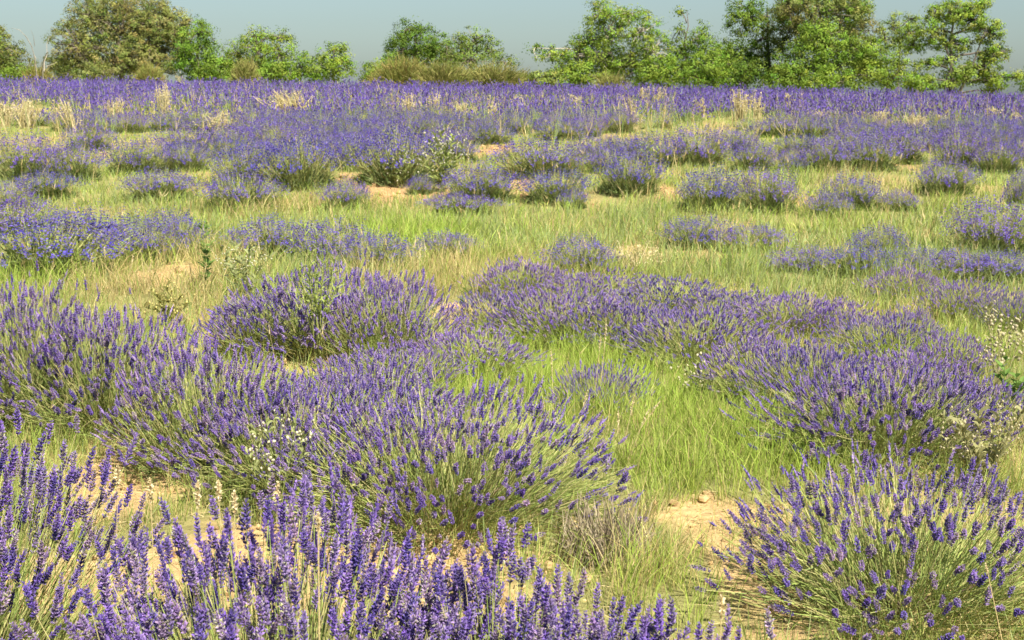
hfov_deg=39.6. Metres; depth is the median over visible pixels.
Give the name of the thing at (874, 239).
lavender bush
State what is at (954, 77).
oak tree
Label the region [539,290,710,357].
lavender bush
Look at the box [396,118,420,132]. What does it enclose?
lavender bush
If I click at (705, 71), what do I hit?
hazel bush
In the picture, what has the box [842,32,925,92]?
hazel bush
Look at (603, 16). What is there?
oak tree
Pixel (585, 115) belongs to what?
lavender bush
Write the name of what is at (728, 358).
lavender bush
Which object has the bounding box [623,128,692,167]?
lavender bush
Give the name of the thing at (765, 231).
lavender bush
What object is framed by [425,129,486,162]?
lavender bush
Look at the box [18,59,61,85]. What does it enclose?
broom shrub
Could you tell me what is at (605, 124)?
lavender bush
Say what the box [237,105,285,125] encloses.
lavender bush
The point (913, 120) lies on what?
wild oat clump
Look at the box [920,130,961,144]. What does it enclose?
lavender bush
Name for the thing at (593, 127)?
lavender bush
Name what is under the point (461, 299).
leafy weed
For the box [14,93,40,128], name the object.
wild oat clump
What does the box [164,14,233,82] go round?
maple tree
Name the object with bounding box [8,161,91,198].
lavender bush
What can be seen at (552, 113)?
lavender bush
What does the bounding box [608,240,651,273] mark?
wild oat clump
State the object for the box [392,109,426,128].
lavender bush
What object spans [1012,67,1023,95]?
hazel bush
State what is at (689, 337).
lavender bush
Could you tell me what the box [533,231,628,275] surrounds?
lavender bush
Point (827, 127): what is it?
lavender bush
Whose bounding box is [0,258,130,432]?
lavender bush
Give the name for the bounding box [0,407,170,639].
lavender bush
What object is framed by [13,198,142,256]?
lavender bush
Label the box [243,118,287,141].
lavender bush
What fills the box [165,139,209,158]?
lavender bush
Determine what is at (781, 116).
lavender bush
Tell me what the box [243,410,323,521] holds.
white campion
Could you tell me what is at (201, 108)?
lavender bush
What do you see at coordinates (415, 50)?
oak tree
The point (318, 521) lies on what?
dry grass stalk
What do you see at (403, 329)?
lavender bush
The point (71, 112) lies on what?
lavender bush
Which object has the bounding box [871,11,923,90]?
robinia tree
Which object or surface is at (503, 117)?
lavender bush
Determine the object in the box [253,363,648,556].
lavender bush
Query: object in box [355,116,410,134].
lavender bush
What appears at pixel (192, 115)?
lavender bush
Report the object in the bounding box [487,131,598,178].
lavender bush
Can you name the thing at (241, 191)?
lavender bush
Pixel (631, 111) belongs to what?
wild oat clump
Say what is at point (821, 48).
bush
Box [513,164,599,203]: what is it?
lavender bush
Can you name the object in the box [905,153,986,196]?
lavender bush
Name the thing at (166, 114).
lavender bush
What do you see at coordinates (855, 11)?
holm oak
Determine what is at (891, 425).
lavender bush
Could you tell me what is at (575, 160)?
lavender bush
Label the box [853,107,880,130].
lavender bush
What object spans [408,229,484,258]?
lavender bush
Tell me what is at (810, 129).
lavender bush
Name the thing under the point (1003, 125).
lavender bush
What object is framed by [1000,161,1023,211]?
lavender bush
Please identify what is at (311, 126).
lavender bush
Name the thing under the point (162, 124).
lavender bush
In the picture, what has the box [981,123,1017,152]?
lavender bush
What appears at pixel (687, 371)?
pale weed
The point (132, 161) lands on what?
lavender bush
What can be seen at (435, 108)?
lavender bush
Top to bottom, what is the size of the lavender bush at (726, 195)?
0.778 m
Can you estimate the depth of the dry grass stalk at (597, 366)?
7.37 m
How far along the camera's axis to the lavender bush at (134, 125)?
36.38 m
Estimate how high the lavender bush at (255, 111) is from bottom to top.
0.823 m
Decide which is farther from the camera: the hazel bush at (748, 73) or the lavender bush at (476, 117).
the hazel bush at (748, 73)
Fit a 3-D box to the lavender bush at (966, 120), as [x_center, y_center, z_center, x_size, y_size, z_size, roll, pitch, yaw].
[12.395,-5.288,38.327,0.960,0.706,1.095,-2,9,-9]
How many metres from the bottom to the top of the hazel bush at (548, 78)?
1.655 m
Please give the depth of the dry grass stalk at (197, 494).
3.58 m
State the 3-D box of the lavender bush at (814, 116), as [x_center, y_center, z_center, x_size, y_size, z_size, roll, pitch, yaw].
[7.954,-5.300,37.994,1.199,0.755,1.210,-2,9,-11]
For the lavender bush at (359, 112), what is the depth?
37.69 m
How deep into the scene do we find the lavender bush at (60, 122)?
37.29 m
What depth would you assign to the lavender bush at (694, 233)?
15.75 m
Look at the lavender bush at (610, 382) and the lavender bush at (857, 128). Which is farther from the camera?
the lavender bush at (857, 128)
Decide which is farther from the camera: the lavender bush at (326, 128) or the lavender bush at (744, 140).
the lavender bush at (326, 128)
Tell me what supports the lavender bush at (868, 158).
on the ground at (188, 528)
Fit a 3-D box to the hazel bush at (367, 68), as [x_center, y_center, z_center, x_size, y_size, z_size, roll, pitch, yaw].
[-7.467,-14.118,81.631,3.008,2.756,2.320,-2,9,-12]
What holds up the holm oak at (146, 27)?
on the ground at (188, 528)
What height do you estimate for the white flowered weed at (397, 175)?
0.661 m
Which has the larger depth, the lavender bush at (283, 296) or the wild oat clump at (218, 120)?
the wild oat clump at (218, 120)
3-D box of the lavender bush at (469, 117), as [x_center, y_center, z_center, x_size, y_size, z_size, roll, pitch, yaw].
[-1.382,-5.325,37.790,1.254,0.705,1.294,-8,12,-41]
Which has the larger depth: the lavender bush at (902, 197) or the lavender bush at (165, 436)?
the lavender bush at (902, 197)
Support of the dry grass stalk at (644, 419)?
on the ground at (188, 528)
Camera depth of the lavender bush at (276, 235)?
14.45 m
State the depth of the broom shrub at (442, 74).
76.59 m
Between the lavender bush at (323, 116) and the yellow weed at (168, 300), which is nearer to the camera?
the yellow weed at (168, 300)
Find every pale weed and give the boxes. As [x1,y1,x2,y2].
[669,352,726,399]
[922,398,1023,491]
[968,300,1023,404]
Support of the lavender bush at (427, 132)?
on the ground at (188, 528)
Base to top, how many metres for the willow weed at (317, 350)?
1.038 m
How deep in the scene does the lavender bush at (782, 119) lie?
40.59 m
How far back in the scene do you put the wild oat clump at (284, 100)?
46.19 m
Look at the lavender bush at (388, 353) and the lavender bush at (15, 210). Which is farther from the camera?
the lavender bush at (15, 210)
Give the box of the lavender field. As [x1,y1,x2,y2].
[0,74,1023,142]
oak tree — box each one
[0,24,38,71]
[383,15,451,68]
[522,0,679,86]
[717,0,791,88]
[901,0,1023,96]
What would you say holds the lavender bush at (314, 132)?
on the ground at (188, 528)
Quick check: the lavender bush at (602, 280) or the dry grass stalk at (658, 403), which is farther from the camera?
the lavender bush at (602, 280)
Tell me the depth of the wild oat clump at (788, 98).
57.18 m
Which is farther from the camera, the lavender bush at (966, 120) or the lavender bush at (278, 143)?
the lavender bush at (966, 120)
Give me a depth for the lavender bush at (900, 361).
7.67 m
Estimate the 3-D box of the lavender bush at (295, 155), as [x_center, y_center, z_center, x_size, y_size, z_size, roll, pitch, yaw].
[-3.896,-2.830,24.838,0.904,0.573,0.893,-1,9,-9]
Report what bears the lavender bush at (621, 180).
on the ground at (188, 528)
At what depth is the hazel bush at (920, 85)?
78.10 m
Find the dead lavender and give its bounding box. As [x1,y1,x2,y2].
[550,487,658,572]
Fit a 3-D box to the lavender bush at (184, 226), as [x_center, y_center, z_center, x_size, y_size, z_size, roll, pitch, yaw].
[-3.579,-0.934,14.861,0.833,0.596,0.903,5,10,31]
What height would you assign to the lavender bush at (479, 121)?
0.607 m
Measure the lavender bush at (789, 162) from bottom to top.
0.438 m
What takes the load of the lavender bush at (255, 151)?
on the ground at (188, 528)
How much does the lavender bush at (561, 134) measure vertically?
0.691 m
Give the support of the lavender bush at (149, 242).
on the ground at (188, 528)
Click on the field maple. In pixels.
(336, 68)
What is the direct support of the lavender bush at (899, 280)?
on the ground at (188, 528)
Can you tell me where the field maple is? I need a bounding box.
[307,41,360,84]
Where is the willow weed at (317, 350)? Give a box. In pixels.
[283,205,345,368]
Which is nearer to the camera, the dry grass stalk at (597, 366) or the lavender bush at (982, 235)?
the dry grass stalk at (597, 366)
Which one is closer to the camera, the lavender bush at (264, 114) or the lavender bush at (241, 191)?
the lavender bush at (241, 191)
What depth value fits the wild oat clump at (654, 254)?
13.92 m
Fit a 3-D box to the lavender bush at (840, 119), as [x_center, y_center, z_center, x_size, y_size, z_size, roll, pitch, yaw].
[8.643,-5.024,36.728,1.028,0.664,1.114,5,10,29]
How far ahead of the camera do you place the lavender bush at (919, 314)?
9.37 m
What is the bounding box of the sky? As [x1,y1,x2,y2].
[0,0,1023,97]
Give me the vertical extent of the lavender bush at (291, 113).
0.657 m
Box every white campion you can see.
[215,242,275,300]
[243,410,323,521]
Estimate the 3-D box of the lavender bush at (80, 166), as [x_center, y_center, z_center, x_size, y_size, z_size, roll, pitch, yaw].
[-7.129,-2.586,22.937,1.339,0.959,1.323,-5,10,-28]
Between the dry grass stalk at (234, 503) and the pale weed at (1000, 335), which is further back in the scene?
the pale weed at (1000, 335)
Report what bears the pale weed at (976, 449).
on the ground at (188, 528)
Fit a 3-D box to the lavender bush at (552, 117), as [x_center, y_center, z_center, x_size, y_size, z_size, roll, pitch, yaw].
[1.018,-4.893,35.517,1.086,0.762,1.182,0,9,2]
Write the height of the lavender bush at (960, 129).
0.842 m
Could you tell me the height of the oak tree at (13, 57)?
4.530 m
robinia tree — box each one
[433,24,522,70]
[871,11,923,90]
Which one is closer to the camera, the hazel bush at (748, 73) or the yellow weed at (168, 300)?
the yellow weed at (168, 300)
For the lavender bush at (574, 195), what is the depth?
20.13 m
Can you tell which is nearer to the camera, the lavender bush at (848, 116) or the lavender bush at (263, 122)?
the lavender bush at (263, 122)
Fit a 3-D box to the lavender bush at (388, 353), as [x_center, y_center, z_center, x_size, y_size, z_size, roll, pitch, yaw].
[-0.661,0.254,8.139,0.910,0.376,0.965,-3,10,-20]
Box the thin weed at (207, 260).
[195,220,218,291]
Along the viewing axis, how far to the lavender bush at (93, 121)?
36.23 m
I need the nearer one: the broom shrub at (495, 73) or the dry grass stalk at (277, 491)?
the dry grass stalk at (277, 491)
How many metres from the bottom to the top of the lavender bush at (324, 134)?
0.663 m
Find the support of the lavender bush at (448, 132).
on the ground at (188, 528)
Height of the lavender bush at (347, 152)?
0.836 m
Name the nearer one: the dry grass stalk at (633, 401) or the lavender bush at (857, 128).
the dry grass stalk at (633, 401)
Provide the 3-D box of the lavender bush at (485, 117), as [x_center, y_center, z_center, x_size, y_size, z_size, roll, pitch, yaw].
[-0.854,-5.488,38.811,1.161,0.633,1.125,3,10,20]
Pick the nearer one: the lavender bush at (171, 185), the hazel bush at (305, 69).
the lavender bush at (171, 185)
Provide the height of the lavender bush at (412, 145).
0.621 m
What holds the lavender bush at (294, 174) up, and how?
on the ground at (188, 528)
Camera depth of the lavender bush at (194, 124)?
37.49 m
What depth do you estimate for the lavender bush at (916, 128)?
31.80 m
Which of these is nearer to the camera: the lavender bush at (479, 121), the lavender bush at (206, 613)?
the lavender bush at (206, 613)
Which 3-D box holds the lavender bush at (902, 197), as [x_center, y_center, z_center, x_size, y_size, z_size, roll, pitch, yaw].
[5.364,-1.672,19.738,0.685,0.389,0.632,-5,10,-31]
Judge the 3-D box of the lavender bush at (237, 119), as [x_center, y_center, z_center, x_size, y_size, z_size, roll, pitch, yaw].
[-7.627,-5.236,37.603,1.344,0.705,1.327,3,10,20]
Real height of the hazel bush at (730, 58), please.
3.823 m
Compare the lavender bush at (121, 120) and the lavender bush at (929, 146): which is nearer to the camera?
the lavender bush at (929, 146)
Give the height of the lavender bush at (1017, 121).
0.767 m
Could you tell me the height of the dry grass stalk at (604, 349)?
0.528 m
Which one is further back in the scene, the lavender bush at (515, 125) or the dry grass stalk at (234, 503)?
the lavender bush at (515, 125)
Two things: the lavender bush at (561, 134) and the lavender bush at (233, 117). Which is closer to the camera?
the lavender bush at (561, 134)
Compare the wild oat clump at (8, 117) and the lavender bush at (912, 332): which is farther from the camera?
the wild oat clump at (8, 117)
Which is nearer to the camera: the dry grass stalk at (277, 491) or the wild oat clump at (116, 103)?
the dry grass stalk at (277, 491)
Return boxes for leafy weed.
[456,287,476,313]
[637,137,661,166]
[992,356,1023,409]
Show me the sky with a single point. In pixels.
(365, 25)
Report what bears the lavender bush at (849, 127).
on the ground at (188, 528)
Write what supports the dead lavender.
on the ground at (188, 528)
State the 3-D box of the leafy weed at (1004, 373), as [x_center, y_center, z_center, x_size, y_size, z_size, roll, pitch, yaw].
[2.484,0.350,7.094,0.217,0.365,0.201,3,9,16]
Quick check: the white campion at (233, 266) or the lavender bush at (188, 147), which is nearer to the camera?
the white campion at (233, 266)
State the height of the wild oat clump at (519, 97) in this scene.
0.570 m
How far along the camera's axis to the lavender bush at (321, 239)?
14.04 m
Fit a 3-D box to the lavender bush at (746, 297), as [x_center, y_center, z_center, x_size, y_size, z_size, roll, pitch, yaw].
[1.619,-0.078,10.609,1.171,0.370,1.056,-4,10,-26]
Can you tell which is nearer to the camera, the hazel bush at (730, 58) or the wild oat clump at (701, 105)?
the wild oat clump at (701, 105)
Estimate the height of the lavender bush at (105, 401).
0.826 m
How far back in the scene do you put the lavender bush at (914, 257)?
13.32 m
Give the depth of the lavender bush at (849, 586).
4.55 m
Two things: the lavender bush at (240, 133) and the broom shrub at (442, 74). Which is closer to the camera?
the lavender bush at (240, 133)
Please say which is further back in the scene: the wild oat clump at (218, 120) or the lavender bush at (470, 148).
the wild oat clump at (218, 120)
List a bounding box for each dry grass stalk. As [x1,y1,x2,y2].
[113,465,121,635]
[145,477,155,598]
[193,480,202,563]
[215,479,224,610]
[230,489,238,560]
[272,481,281,639]
[314,512,321,639]
[550,352,553,407]
[592,336,601,414]
[594,318,606,413]
[617,409,619,457]
[624,394,634,442]
[628,409,648,466]
[629,401,660,449]
[717,595,726,639]
[985,563,1001,639]
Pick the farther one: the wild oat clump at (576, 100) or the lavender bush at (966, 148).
the wild oat clump at (576, 100)
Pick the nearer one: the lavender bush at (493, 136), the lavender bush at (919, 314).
the lavender bush at (919, 314)
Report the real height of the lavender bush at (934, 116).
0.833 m
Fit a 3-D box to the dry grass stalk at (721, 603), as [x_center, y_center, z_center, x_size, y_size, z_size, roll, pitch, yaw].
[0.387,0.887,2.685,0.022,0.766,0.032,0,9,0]
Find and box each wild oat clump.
[0,98,22,125]
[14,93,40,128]
[47,97,81,133]
[49,100,61,117]
[106,96,124,119]
[150,81,176,120]
[175,74,185,84]
[193,110,239,131]
[251,89,317,113]
[400,92,420,116]
[418,92,456,115]
[448,102,477,115]
[487,95,498,117]
[509,94,526,104]
[565,94,581,106]
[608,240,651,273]
[619,94,642,131]
[639,86,650,103]
[641,245,675,267]
[651,86,667,100]
[694,97,705,116]
[730,89,755,120]
[741,90,765,118]
[784,92,795,106]
[807,109,835,117]
[855,110,896,128]
[895,112,929,136]
[982,106,1001,116]
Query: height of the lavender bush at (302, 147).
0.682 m
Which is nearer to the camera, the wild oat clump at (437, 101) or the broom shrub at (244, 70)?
the wild oat clump at (437, 101)
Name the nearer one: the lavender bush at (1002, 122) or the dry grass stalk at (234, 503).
the dry grass stalk at (234, 503)
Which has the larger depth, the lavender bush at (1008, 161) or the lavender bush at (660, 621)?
the lavender bush at (1008, 161)
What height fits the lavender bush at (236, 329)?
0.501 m
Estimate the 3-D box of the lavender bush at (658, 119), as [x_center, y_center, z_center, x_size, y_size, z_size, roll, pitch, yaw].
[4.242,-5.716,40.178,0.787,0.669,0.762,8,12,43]
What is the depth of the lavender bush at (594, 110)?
39.03 m
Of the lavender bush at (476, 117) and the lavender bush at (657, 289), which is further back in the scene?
the lavender bush at (476, 117)
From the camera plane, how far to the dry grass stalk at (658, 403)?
6.53 m
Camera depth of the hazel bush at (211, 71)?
79.01 m
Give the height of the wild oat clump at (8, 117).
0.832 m
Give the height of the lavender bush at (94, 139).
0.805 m
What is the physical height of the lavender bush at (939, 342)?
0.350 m
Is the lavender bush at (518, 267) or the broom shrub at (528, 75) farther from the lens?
the broom shrub at (528, 75)
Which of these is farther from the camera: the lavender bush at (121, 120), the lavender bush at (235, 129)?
the lavender bush at (121, 120)
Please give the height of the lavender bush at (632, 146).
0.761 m
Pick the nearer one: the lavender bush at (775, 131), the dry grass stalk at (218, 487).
the dry grass stalk at (218, 487)
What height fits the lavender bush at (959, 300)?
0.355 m
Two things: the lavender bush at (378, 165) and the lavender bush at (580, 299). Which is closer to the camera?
the lavender bush at (580, 299)
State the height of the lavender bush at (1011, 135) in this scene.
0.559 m
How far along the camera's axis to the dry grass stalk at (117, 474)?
3.88 m
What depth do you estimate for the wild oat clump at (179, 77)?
200.47 m
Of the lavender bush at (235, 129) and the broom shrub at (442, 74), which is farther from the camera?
the broom shrub at (442, 74)
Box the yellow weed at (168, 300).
[134,274,194,327]
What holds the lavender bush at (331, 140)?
on the ground at (188, 528)
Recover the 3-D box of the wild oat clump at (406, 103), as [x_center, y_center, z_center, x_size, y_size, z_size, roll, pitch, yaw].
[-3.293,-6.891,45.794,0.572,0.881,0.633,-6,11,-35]
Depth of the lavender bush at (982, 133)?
30.91 m
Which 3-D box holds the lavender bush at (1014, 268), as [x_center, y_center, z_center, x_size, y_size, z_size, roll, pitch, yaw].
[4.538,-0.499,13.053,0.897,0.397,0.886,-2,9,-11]
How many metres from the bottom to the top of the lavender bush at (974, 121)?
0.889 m
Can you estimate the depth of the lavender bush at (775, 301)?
9.91 m
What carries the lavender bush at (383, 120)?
on the ground at (188, 528)
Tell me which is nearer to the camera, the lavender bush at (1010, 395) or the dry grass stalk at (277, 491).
the dry grass stalk at (277, 491)
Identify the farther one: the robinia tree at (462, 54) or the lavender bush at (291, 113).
the robinia tree at (462, 54)
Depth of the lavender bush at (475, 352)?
8.56 m
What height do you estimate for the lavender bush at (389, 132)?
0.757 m
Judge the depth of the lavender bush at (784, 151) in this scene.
26.04 m
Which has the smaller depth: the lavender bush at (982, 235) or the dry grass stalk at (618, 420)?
the dry grass stalk at (618, 420)
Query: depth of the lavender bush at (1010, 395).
6.83 m
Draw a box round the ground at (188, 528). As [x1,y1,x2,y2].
[0,92,1023,639]
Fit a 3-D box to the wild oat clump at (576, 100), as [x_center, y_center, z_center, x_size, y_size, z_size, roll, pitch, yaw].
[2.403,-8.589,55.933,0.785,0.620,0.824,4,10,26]
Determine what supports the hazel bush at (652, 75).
on the ground at (188, 528)
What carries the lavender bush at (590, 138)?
on the ground at (188, 528)
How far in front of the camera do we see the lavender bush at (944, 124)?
36.81 m
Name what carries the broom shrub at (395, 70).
on the ground at (188, 528)
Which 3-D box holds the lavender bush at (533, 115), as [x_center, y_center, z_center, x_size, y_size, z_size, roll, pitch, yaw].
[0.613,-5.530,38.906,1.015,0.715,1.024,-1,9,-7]
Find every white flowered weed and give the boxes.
[385,146,423,187]
[409,124,469,192]
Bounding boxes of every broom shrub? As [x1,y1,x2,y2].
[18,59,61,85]
[130,60,171,86]
[226,54,261,87]
[360,47,430,87]
[402,51,487,91]
[457,56,535,92]
[514,68,540,86]
[591,68,634,92]
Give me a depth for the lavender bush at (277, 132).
29.50 m
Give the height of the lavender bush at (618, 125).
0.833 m
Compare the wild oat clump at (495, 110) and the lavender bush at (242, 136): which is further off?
the wild oat clump at (495, 110)
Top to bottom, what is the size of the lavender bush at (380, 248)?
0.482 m
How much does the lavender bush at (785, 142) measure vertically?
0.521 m
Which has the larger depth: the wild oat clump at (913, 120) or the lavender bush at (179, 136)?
the wild oat clump at (913, 120)
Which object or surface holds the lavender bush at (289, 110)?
on the ground at (188, 528)
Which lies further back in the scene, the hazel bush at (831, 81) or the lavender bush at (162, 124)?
the hazel bush at (831, 81)
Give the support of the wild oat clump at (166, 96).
on the ground at (188, 528)
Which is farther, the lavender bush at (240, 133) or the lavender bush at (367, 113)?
the lavender bush at (367, 113)
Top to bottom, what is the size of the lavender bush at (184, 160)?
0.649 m
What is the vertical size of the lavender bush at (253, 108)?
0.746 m
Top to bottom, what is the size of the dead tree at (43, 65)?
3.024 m
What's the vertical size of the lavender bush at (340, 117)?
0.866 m
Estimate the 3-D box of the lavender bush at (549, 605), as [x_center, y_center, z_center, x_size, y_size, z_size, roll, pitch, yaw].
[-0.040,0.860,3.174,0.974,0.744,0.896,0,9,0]
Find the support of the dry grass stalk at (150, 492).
on the ground at (188, 528)
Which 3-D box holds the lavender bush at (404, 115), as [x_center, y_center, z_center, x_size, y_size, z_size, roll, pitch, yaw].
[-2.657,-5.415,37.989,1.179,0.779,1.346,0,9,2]
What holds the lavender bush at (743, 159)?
on the ground at (188, 528)
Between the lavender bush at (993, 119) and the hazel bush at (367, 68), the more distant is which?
the hazel bush at (367, 68)
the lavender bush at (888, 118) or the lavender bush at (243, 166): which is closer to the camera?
the lavender bush at (243, 166)
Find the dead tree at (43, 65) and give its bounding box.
[14,28,55,79]
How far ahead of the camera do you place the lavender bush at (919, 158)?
26.70 m
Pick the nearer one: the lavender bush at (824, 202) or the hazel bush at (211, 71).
the lavender bush at (824, 202)
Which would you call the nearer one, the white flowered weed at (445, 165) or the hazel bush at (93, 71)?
the white flowered weed at (445, 165)
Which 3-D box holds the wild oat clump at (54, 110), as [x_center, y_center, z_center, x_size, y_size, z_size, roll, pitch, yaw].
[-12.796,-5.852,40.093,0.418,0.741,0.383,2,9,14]
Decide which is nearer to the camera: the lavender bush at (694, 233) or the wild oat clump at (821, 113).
the lavender bush at (694, 233)
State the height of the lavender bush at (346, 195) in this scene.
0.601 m
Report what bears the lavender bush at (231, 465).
on the ground at (188, 528)
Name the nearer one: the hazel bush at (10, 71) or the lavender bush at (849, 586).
the lavender bush at (849, 586)
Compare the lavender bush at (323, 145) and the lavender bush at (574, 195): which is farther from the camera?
the lavender bush at (323, 145)
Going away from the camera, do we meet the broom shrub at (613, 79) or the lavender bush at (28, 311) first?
the lavender bush at (28, 311)
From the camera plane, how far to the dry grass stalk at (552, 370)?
7.40 m
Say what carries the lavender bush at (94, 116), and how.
on the ground at (188, 528)
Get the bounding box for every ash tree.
[217,22,300,80]
[657,5,729,87]
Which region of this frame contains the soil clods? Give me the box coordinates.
[4,143,1002,633]
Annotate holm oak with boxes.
[38,0,195,85]
[761,0,881,80]
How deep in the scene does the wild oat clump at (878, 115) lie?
40.12 m
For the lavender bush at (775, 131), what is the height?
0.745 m
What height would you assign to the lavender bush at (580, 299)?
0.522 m
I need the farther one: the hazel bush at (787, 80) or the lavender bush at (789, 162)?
the hazel bush at (787, 80)
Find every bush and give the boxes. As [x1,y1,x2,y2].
[0,62,32,84]
[0,127,68,182]
[0,176,41,216]
[0,193,71,238]
[0,202,144,282]
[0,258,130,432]
[0,277,239,445]
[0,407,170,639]
[0,456,502,639]
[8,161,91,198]
[13,110,51,126]
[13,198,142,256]
[28,130,109,181]
[44,108,82,131]
[53,103,89,127]
[55,122,119,150]
[63,61,121,83]
[74,107,114,128]
[77,107,112,133]
[80,324,340,483]
[95,207,189,266]
[97,132,178,175]
[108,110,144,131]
[110,110,151,133]
[112,163,208,200]
[125,205,220,253]
[141,111,183,131]
[144,120,216,156]
[150,106,183,127]
[157,360,425,507]
[159,138,217,171]
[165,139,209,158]
[179,116,208,130]
[180,106,213,127]
[185,56,235,84]
[188,105,220,121]
[188,165,291,211]
[188,290,317,364]
[189,118,262,154]
[197,110,240,129]
[198,133,253,160]
[200,133,286,186]
[204,246,449,365]
[210,110,243,127]
[215,209,335,261]
[216,123,258,139]
[217,126,262,142]
[225,116,261,133]
[230,138,270,160]
[233,135,286,164]
[234,102,277,116]
[236,104,276,118]
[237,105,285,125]
[243,116,349,191]
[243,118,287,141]
[245,116,309,137]
[247,110,308,130]
[251,109,280,121]
[253,116,310,144]
[253,134,299,154]
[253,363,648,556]
[254,57,301,88]
[260,111,310,127]
[266,48,329,84]
[273,105,304,115]
[277,110,311,119]
[277,137,336,160]
[277,350,471,448]
[278,110,326,131]
[281,143,312,166]
[282,215,382,267]
[285,124,332,138]
[286,121,322,139]
[290,130,350,147]
[297,107,337,129]
[306,268,472,363]
[307,121,340,138]
[308,133,339,149]
[310,171,372,209]
[313,335,468,395]
[317,130,385,165]
[318,129,391,171]
[320,112,365,128]
[322,110,371,131]
[322,128,374,141]
[328,226,428,273]
[329,108,443,186]
[331,114,375,135]
[331,124,373,137]
[334,103,380,121]
[335,127,391,148]
[340,519,674,639]
[351,108,380,119]
[355,50,399,83]
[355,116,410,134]
[359,116,400,130]
[362,97,394,115]
[364,121,420,143]
[365,106,406,123]
[371,117,410,138]
[377,104,404,121]
[390,137,431,161]
[392,103,415,115]
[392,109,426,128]
[395,104,430,119]
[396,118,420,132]
[402,172,438,194]
[402,317,555,383]
[407,113,470,134]
[407,120,448,154]
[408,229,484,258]
[409,110,450,136]
[415,191,514,215]
[417,127,463,141]
[421,100,449,117]
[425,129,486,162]
[437,152,535,202]
[438,107,465,129]
[442,278,565,339]
[446,125,476,144]
[447,110,479,127]
[454,109,482,117]
[454,118,517,144]
[459,255,571,300]
[464,109,498,125]
[465,110,490,130]
[465,117,502,133]
[475,279,642,350]
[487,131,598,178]
[493,112,519,126]
[500,106,538,129]
[500,111,535,134]
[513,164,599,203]
[518,107,549,127]
[524,69,567,86]
[529,116,586,140]
[529,265,679,310]
[531,110,571,136]
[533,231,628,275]
[537,146,591,169]
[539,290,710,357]
[539,354,661,414]
[540,594,775,639]
[541,108,573,121]
[544,58,616,88]
[547,115,588,125]
[552,107,581,121]
[555,185,589,208]
[558,115,606,137]
[562,129,627,165]
[565,102,617,126]
[567,106,605,121]
[571,109,611,133]
[581,141,638,173]
[587,142,674,195]
[592,54,633,85]
[592,273,734,316]
[593,132,660,166]
[604,105,638,133]
[605,294,801,371]
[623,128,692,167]
[630,53,681,90]
[648,109,676,128]
[651,122,741,167]
[655,210,737,250]
[665,283,800,327]
[670,54,735,90]
[673,162,755,212]
[686,325,861,403]
[691,438,1023,639]
[701,124,764,153]
[703,38,744,89]
[706,219,796,252]
[717,286,856,339]
[718,134,778,171]
[720,56,769,90]
[720,347,1023,477]
[727,332,883,414]
[728,161,809,213]
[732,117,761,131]
[749,112,795,137]
[760,61,816,92]
[761,107,793,130]
[762,240,851,275]
[764,112,803,126]
[764,151,813,172]
[766,13,877,90]
[769,133,831,152]
[775,144,818,163]
[782,295,884,341]
[789,107,822,138]
[790,107,827,130]
[795,129,860,172]
[797,67,873,92]
[799,190,855,217]
[807,117,848,136]
[807,239,904,277]
[809,105,855,126]
[811,122,880,156]
[812,167,894,210]
[812,310,945,359]
[828,110,859,120]
[828,115,861,135]
[828,120,864,136]
[833,126,911,171]
[835,120,886,140]
[841,345,990,405]
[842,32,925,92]
[846,219,912,256]
[852,262,950,299]
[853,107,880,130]
[854,126,904,146]
[855,124,934,164]
[869,303,956,346]
[870,241,971,273]
[871,115,907,131]
[876,188,928,211]
[884,122,930,133]
[889,119,942,141]
[889,327,1004,384]
[895,132,940,151]
[896,365,1023,438]
[904,75,939,95]
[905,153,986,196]
[908,274,1014,321]
[912,245,1009,284]
[916,118,943,132]
[920,105,954,126]
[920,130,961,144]
[921,118,992,172]
[931,119,989,152]
[933,117,960,134]
[936,192,1023,255]
[952,112,981,131]
[960,111,996,133]
[961,125,1004,146]
[963,133,1023,174]
[964,245,1023,283]
[964,284,1023,331]
[969,111,1017,128]
[973,115,1022,137]
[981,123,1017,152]
[987,117,1016,129]
[989,134,1023,157]
[992,128,1023,147]
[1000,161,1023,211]
[1007,117,1023,131]
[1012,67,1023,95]
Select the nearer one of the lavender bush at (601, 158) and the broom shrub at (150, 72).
the lavender bush at (601, 158)
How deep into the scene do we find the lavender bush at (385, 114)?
36.49 m
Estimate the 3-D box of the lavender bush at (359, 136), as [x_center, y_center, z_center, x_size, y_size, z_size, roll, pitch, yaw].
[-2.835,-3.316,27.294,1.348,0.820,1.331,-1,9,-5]
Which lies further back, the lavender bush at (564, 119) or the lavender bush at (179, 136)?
the lavender bush at (564, 119)
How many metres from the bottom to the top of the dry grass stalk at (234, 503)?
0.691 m
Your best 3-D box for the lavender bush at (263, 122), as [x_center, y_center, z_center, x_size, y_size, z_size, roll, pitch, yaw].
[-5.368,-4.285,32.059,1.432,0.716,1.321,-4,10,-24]
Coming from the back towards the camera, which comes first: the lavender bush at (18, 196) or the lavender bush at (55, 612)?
the lavender bush at (18, 196)

